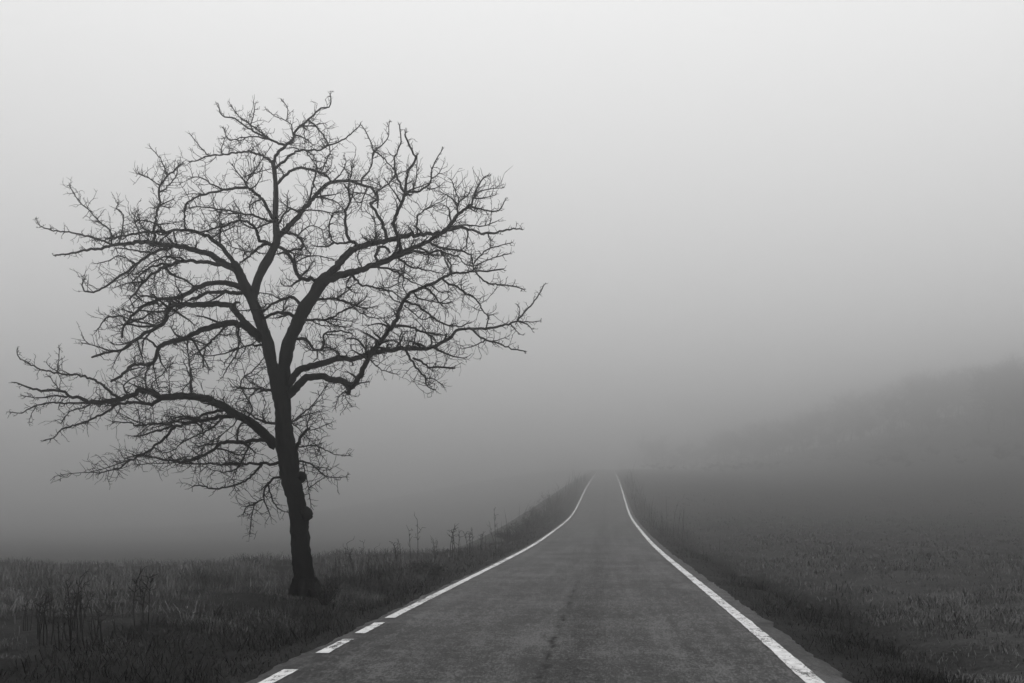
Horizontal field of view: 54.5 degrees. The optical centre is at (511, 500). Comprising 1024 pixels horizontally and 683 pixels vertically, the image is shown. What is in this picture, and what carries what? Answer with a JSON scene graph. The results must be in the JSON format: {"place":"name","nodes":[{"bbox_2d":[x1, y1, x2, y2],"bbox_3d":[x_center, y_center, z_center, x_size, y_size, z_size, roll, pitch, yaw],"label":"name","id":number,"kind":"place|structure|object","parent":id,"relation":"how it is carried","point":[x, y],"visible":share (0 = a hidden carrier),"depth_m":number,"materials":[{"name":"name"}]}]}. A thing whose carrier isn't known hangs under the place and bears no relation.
{"place":"outdoors","nodes":[
{"label":"outdoors","id":0,"kind":"place"},
{"bbox_2d":[211,582,392,608],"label":"long grass","id":1,"kind":"structure","parent":0,"point":[309,598],"depth_m":17.67,"materials":[{"name":"grey plant"}]},
{"bbox_2d":[0,406,1023,682],"bbox_3d":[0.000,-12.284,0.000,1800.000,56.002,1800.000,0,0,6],"label":"ground","id":2,"kind":"structure","parent":0,"point":[944,476],"depth_m":72.13,"materials":[{"name":"grey plant"}]},
{"bbox_2d":[21,601,32,630],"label":"dry weed","id":3,"kind":"object","parent":2,"relation":"on","point":[25,611],"visible":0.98,"depth_m":12.20,"materials":[{"name":"black plant"}]},
{"bbox_2d":[34,593,45,638],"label":"dry weed","id":4,"kind":"object","parent":2,"relation":"on","point":[39,609],"visible":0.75,"depth_m":11.61,"materials":[{"name":"black plant"}]},
{"bbox_2d":[34,594,60,645],"bbox_3d":[-5.193,1.341,11.098,0.256,0.633,0.278,0,0,0],"label":"dry weed","id":5,"kind":"object","parent":2,"relation":"on","point":[44,614],"visible":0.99,"depth_m":11.10,"materials":[{"name":"black plant"}]},
{"bbox_2d":[43,582,53,621],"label":"dry weed","id":6,"kind":"object","parent":2,"relation":"on","point":[49,618],"visible":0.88,"depth_m":13.25,"materials":[{"name":"black plant"}]},
{"bbox_2d":[50,609,69,651],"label":"dry weed","id":7,"kind":"object","parent":2,"relation":"on","point":[64,622],"visible":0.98,"depth_m":10.71,"materials":[{"name":"black plant"}]},
{"bbox_2d":[60,592,83,640],"bbox_3d":[-5.074,1.342,11.423,0.260,0.591,0.239,0,0,28],"label":"dry weed","id":8,"kind":"object","parent":2,"relation":"on","point":[69,614],"visible":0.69,"depth_m":11.40,"materials":[{"name":"black plant"}]},
{"bbox_2d":[64,580,85,644],"bbox_3d":[-4.914,1.272,11.198,0.202,0.770,0.295,0,0,25],"label":"dry weed","id":9,"kind":"object","parent":2,"relation":"on","point":[76,595],"visible":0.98,"depth_m":11.19,"materials":[{"name":"black plant"}]},
{"bbox_2d":[65,568,89,631],"bbox_3d":[-5.316,1.218,12.157,0.332,0.866,0.227,0,0,37],"label":"dry weed","id":10,"kind":"object","parent":2,"relation":"on","point":[74,626],"visible":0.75,"depth_m":12.14,"materials":[{"name":"black plant"}]},
{"bbox_2d":[77,575,95,638],"bbox_3d":[-4.879,1.246,11.458,0.176,0.788,0.257,0,0,38],"label":"dry weed","id":11,"kind":"object","parent":2,"relation":"on","point":[89,607],"visible":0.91,"depth_m":11.48,"materials":[{"name":"black plant"}]},
{"bbox_2d":[83,586,92,623],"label":"dry weed","id":12,"kind":"object","parent":2,"relation":"on","point":[87,604],"visible":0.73,"depth_m":12.62,"materials":[{"name":"black plant"}]},
{"bbox_2d":[86,607,106,645],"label":"dry weed","id":13,"kind":"object","parent":2,"relation":"on","point":[98,615],"visible":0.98,"depth_m":11.19,"materials":[{"name":"black plant"}]},
{"bbox_2d":[100,582,115,632],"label":"dry weed","id":14,"kind":"object","parent":2,"relation":"on","point":[107,604],"visible":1,"depth_m":12.05,"materials":[{"name":"black plant"}]},
{"bbox_2d":[128,566,158,631],"bbox_3d":[-4.561,1.242,12.312,0.359,0.886,0.389,0,0,-21],"label":"dry weed","id":15,"kind":"object","parent":2,"relation":"on","point":[143,599],"visible":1,"depth_m":12.31,"materials":[{"name":"black plant"}]},
{"bbox_2d":[6,91,547,600],"bbox_3d":[-4.362,-2.648,17.844,9.919,9.101,3.642,0,0,6],"label":"bare tree","id":16,"kind":"object","parent":2,"relation":"on","point":[284,389],"visible":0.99,"depth_m":17.50,"materials":[{"name":"black plant"}]},
{"bbox_2d":[0,497,568,678],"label":"field grass","id":17,"kind":"structure","parent":2,"relation":"on","point":[199,576],"depth_m":20.10,"materials":[{"name":"grey plant"}]},
{"bbox_2d":[303,575,343,605],"bbox_3d":[-3.139,1.497,16.778,0.697,0.535,0.525,0,0,-30],"label":"ground shoot","id":18,"kind":"object","parent":2,"relation":"on","point":[323,598],"visible":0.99,"depth_m":16.73,"materials":[{"name":"black plant"}]},
{"bbox_2d":[337,549,352,589],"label":"dry weed","id":19,"kind":"object","parent":2,"relation":"on","point":[339,572],"visible":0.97,"depth_m":19.80,"materials":[{"name":"grey plant"}]},
{"bbox_2d":[344,536,356,586],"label":"dry weed","id":20,"kind":"object","parent":2,"relation":"on","point":[351,563],"visible":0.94,"depth_m":20.61,"materials":[{"name":"grey plant"}]},
{"bbox_2d":[360,541,368,583],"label":"dry weed","id":21,"kind":"object","parent":2,"relation":"on","point":[362,562],"visible":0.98,"depth_m":21.14,"materials":[{"name":"grey plant"}]},
{"bbox_2d":[366,553,377,581],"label":"dry weed","id":22,"kind":"object","parent":2,"relation":"on","point":[374,567],"visible":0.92,"depth_m":21.78,"materials":[{"name":"grey plant"}]},
{"bbox_2d":[373,544,381,579],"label":"dry weed","id":23,"kind":"object","parent":2,"relation":"on","point":[377,561],"visible":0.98,"depth_m":22.23,"materials":[{"name":"grey plant"}]},
{"bbox_2d":[382,550,390,576],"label":"dry weed","id":24,"kind":"object","parent":2,"relation":"on","point":[387,564],"visible":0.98,"depth_m":23.29,"materials":[{"name":"grey plant"}]},
{"bbox_2d":[389,539,403,567],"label":"dry weed","id":25,"kind":"object","parent":2,"relation":"on","point":[394,548],"visible":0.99,"depth_m":26.08,"materials":[{"name":"grey plant"}]},
{"bbox_2d":[407,514,424,562],"bbox_3d":[-2.674,1.080,27.449,0.515,1.575,0.352,0,0,38],"label":"dry weed","id":26,"kind":"object","parent":2,"relation":"on","point":[414,537],"visible":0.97,"depth_m":27.44,"materials":[{"name":"grey plant"}]},
{"bbox_2d":[404,558,448,574],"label":"bramble","id":27,"kind":"object","parent":2,"relation":"on","point":[435,568],"visible":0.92,"depth_m":25.30,"materials":[{"name":"grey plant"}]},
{"bbox_2d":[430,535,437,561],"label":"dry weed","id":28,"kind":"object","parent":2,"relation":"on","point":[434,548],"visible":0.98,"depth_m":30.15,"materials":[{"name":"grey plant"}]},
{"bbox_2d":[447,524,464,560],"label":"dry weed","id":29,"kind":"object","parent":2,"relation":"on","point":[452,539],"visible":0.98,"depth_m":31.70,"materials":[{"name":"grey plant"}]},
{"bbox_2d":[464,528,473,555],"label":"dry weed","id":30,"kind":"object","parent":2,"relation":"on","point":[469,540],"visible":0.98,"depth_m":34.99,"materials":[{"name":"grey plant"}]},
{"bbox_2d":[478,531,488,553],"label":"dry weed","id":31,"kind":"object","parent":2,"relation":"on","point":[482,541],"visible":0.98,"depth_m":38.27,"materials":[{"name":"grey plant"}]},
{"bbox_2d":[487,507,497,548],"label":"dry weed","id":32,"kind":"object","parent":2,"relation":"on","point":[491,529],"visible":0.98,"depth_m":42.23,"materials":[{"name":"grey plant"}]},
{"bbox_2d":[501,527,511,545],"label":"dry weed","id":33,"kind":"object","parent":2,"relation":"on","point":[507,544],"visible":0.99,"depth_m":44.29,"materials":[{"name":"grey plant"}]},
{"bbox_2d":[494,529,528,540],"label":"roadside bush","id":34,"kind":"object","parent":2,"relation":"on","point":[516,535],"visible":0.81,"depth_m":49.77,"materials":[{"name":"grey plant"}]},
{"bbox_2d":[437,469,587,552],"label":"roadside growth","id":35,"kind":"object","parent":2,"relation":"on","point":[576,483],"visible":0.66,"depth_m":117.41,"materials":[{"name":"grey plant"}]},
{"bbox_2d":[527,501,562,521],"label":"roadside bush","id":36,"kind":"object","parent":2,"relation":"on","point":[544,511],"visible":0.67,"depth_m":82.11,"materials":[{"name":"grey plant"}]},
{"bbox_2d":[536,489,568,512],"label":"roadside bush","id":37,"kind":"object","parent":2,"relation":"on","point":[550,501],"visible":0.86,"depth_m":99.48,"materials":[{"name":"grey plant"}]},
{"bbox_2d":[624,468,719,555],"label":"roadside growth","id":38,"kind":"object","parent":2,"relation":"on","point":[626,480],"visible":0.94,"depth_m":90.22,"materials":[{"name":"grey plant"}]},
{"bbox_2d":[633,352,1023,472],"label":"woods","id":39,"kind":"object","parent":2,"relation":"on","point":[1003,387],"visible":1,"depth_m":325.56,"materials":[{"name":"grey plant"}]},
{"bbox_2d":[637,491,1023,682],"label":"mown grass","id":40,"kind":"structure","parent":2,"relation":"on","point":[936,601],"depth_m":26.58,"materials":[{"name":"grey plant"}]},
{"bbox_2d":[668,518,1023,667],"bbox_3d":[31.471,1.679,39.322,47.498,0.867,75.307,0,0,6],"label":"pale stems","id":41,"kind":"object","parent":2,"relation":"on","point":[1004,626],"visible":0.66,"depth_m":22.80,"materials":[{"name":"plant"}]},
{"bbox_2d":[0,0,1023,517],"label":"sky","id":42,"kind":"structure","parent":0,"point":[732,213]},
{"bbox_2d":[246,469,851,682],"bbox_3d":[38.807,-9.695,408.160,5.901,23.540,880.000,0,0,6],"label":"road","id":43,"kind":"structure","parent":0,"point":[600,584],"depth_m":13.44,"materials":[{"name":"grey asphalt"}]}
]}

